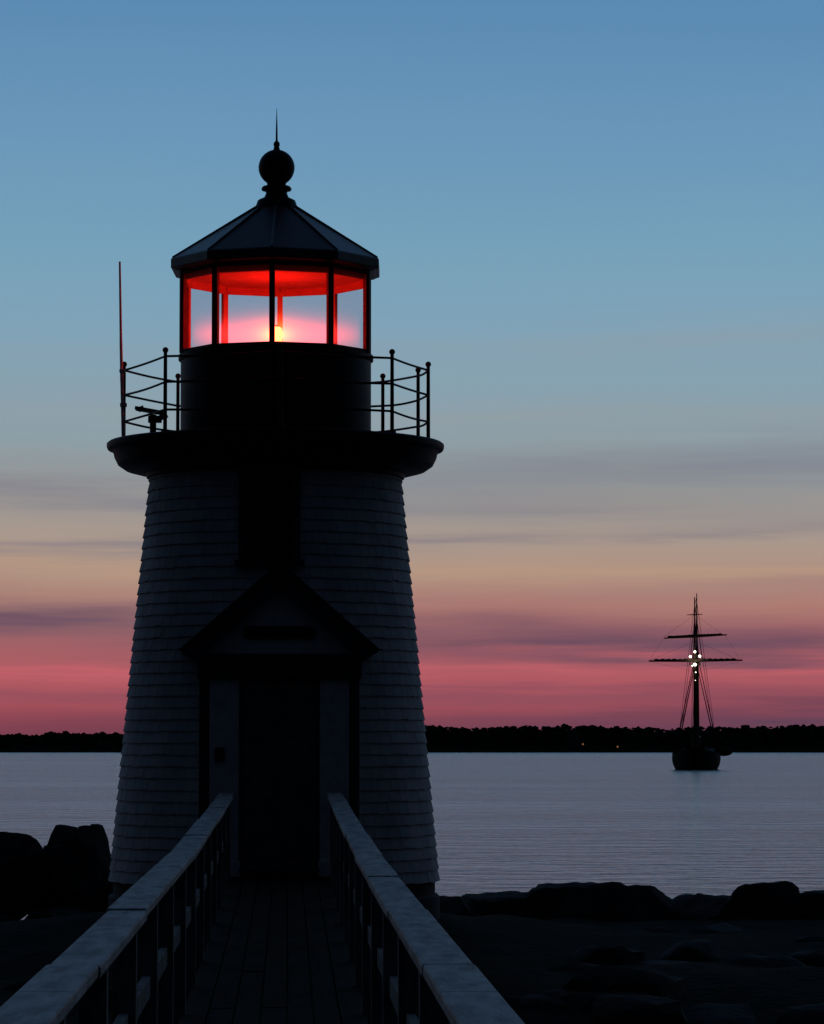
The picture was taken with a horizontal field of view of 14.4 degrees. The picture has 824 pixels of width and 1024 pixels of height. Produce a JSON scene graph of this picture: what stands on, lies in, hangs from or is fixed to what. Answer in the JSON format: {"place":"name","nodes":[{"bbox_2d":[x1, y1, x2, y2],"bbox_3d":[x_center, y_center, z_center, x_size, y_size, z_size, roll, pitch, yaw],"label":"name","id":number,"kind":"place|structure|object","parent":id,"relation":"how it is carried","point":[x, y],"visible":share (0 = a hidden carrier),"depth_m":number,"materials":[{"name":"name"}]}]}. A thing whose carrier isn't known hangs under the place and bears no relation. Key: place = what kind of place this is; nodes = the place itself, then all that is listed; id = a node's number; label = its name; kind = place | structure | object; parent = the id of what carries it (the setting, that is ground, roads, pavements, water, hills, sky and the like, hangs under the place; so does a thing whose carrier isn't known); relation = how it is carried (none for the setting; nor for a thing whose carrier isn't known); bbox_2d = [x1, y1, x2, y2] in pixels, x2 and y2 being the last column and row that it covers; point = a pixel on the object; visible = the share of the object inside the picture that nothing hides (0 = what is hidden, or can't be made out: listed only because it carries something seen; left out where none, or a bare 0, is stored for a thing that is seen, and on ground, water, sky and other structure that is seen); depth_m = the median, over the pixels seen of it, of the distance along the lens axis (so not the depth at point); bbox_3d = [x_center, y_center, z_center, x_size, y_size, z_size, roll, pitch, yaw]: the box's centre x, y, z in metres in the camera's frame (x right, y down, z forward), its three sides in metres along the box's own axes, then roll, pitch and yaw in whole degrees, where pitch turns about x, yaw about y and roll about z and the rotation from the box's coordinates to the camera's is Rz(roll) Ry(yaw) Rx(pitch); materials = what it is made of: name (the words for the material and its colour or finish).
{"place":"outdoors","nodes":[
{"label":"outdoors","id":0,"kind":"place"},
{"bbox_2d":[107,428,443,480],"bbox_3d":[-1.473,-0.549,35.128,3.640,0.420,3.640,0,-4,0],"label":"gallery","id":1,"kind":"object","parent":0,"point":[148,455],"visible":0.8,"depth_m":33.72,"materials":[{"name":"black metal"}]},
{"bbox_2d":[119,261,126,435],"bbox_3d":[-3.126,-1.733,35.113,0.096,1.961,0.060,0,-4,0],"label":"antenna","id":2,"kind":"object","parent":1,"relation":"on","point":[122,403],"visible":0.92,"depth_m":35.09,"materials":[{"name":"black metal"}]},
{"bbox_2d":[135,405,167,431],"bbox_3d":[-2.788,-0.958,34.807,0.352,0.371,0.200,0,-4,0],"label":"fog sensor","id":3,"kind":"object","parent":1,"relation":"on","point":[153,419],"visible":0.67,"depth_m":34.76,"materials":[{"name":"black metal"}]},
{"bbox_2d":[178,344,372,430],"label":"lantern parapet","id":4,"kind":"structure","parent":1,"relation":"on","point":[224,394],"depth_m":34.28,"materials":[{"name":"black metal"}]},
{"bbox_2d":[183,264,366,348],"bbox_3d":[-1.473,-2.125,35.241,1.999,0.860,2.082,0,-4,0],"label":"lantern inner frame","id":5,"kind":"object","parent":4,"relation":"on","point":[189,285],"visible":0.81,"depth_m":34.92,"materials":[{"name":"metal"}]},
{"bbox_2d":[179,261,370,353],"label":"lantern mullions","id":6,"kind":"object","parent":4,"relation":"on","point":[331,306],"visible":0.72,"depth_m":34.38,"materials":[{"name":"black metal"}]},
{"bbox_2d":[171,203,379,279],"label":"lantern roof","id":7,"kind":"structure","parent":6,"relation":"on","point":[276,232],"depth_m":34.55,"materials":[{"name":"black metal"}]},
{"bbox_2d":[256,110,296,206],"bbox_3d":[-1.473,-3.848,35.364,0.470,1.105,0.470,0,-4,0],"label":"ventilator ball","id":8,"kind":"object","parent":7,"relation":"on","point":[276,167],"visible":0.98,"depth_m":35.21,"materials":[{"name":"black metal"}]},
{"bbox_2d":[123,342,430,437],"bbox_3d":[-1.473,-1.180,35.175,3.388,0.917,3.382,0,-4,0],"label":"gallery railing","id":9,"kind":"object","parent":1,"relation":"on","point":[383,382],"visible":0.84,"depth_m":34.09,"materials":[{"name":"black metal"}]},
{"bbox_3d":[-1.473,-1.785,35.217,0.240,0.480,0.240,0,-4,0],"label":"beacon pedestal","id":10,"kind":"object","parent":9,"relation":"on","visible":0},
{"bbox_2d":[275,327,282,340],"bbox_3d":[-1.473,-1.920,35.226,0.160,0.170,0.160,0,-4,0],"label":"beacon lens","id":11,"kind":"object","parent":10,"relation":"on","point":[278,334],"visible":0.52,"depth_m":35.17,"materials":[{"name":"yellow glass"}]},
{"bbox_2d":[190,271,362,289],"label":"lantern ceiling","id":12,"kind":"structure","parent":0,"point":[283,280],"depth_m":35.56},
{"bbox_2d":[0,752,823,919],"bbox_3d":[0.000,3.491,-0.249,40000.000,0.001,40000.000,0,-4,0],"label":"water","id":13,"kind":"structure","parent":0,"point":[518,821],"depth_m":162.18,"materials":[{"name":"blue liquid"}]},
{"bbox_2d":[649,593,742,769],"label":"sailing ship","id":14,"kind":"object","parent":13,"relation":"on","point":[696,756],"visible":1,"depth_m":444.44,"materials":[{"name":"black wood"}]},
{"bbox_2d":[0,912,823,1023],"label":"ground","id":15,"kind":"structure","parent":0,"point":[511,956],"depth_m":32.32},
{"bbox_2d":[0,824,112,1006],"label":"riprap rocks","id":16,"kind":"object","parent":15,"relation":"on","point":[65,871],"visible":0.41,"depth_m":39.47,"materials":[{"name":"stone"}]},
{"bbox_2d":[0,792,524,1023],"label":"footbridge","id":17,"kind":"object","parent":15,"relation":"on","point":[166,937],"visible":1,"depth_m":17.80,"materials":[{"name":"paint"}]},
{"bbox_2d":[440,881,823,1023],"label":"riprap rocks","id":18,"kind":"object","parent":15,"relation":"on","point":[606,993],"visible":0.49,"depth_m":32.92,"materials":[{"name":"stone"}]},
{"bbox_3d":[-1.473,4.339,34.779,3.540,0.900,3.540,0,-4,0],"label":"foundation","id":19,"kind":"object","parent":15,"relation":"on","visible":0},
{"bbox_2d":[179,563,379,885],"bbox_3d":[-1.365,2.171,33.218,2.020,3.242,1.170,0,-4,-4],"label":"entry vestibule","id":20,"kind":"object","parent":19,"relation":"on","point":[278,652],"visible":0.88,"depth_m":32.76,"materials":[{"name":"paint"}]},
{"bbox_2d":[241,682,316,865],"bbox_3d":[-1.339,2.641,32.767,0.760,1.860,0.030,0,-4,-4],"label":"door","id":21,"kind":"structure","parent":20,"relation":"in","point":[278,807],"depth_m":32.75,"materials":[{"name":"paint"}]},
{"bbox_2d":[239,695,318,871],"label":"door panels","id":22,"kind":"structure","parent":20,"relation":"in","point":[296,781],"depth_m":32.74,"materials":[{"name":"paint"}]},
{"bbox_2d":[169,473,412,883],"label":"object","id":23,"kind":"object","parent":19,"relation":"on","point":[261,568],"visible":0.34,"depth_m":33.70,"materials":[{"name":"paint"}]},
{"bbox_2d":[234,466,303,564],"bbox_3d":[-1.473,0.041,33.663,0.720,1.025,0.280,0,-4,0],"label":"window frame","id":24,"kind":"object","parent":23,"relation":"attached to","point":[245,472],"visible":1,"depth_m":33.58,"materials":[{"name":"black wood"}]},
{"bbox_2d":[247,476,291,559],"bbox_3d":[-1.473,0.043,33.723,0.500,0.920,0.200,0,-4,0],"label":"window pane","id":25,"kind":"object","parent":24,"relation":"in","point":[257,527],"visible":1,"depth_m":33.62,"materials":[{"name":"black glass"}]},
{"bbox_2d":[108,469,439,886],"bbox_3d":[-1.474,1.760,34.963,3.550,4.388,3.552,0,-4,0],"label":"shingle siding","id":26,"kind":"object","parent":23,"relation":"on","point":[188,589],"visible":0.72,"depth_m":33.89,"materials":[{"name":"white paint"}]},
{"bbox_2d":[0,729,823,751],"bbox_3d":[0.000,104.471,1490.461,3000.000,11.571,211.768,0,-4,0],"label":"shore hills","id":27,"kind":"structure","parent":0,"point":[571,742],"depth_m":1401.18,"materials":[{"name":"black plant"}]},
{"bbox_2d":[0,723,823,745],"bbox_3d":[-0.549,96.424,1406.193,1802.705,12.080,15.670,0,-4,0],"label":"distant treeline","id":28,"kind":"object","parent":27,"relation":"on","point":[525,731],"visible":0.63,"depth_m":1402.05,"materials":[{"name":"black plant"}]},
{"bbox_2d":[0,0,823,735],"label":"sky","id":29,"kind":"structure","parent":0,"point":[597,225],"materials":[{"name":"blue"}]}
]}

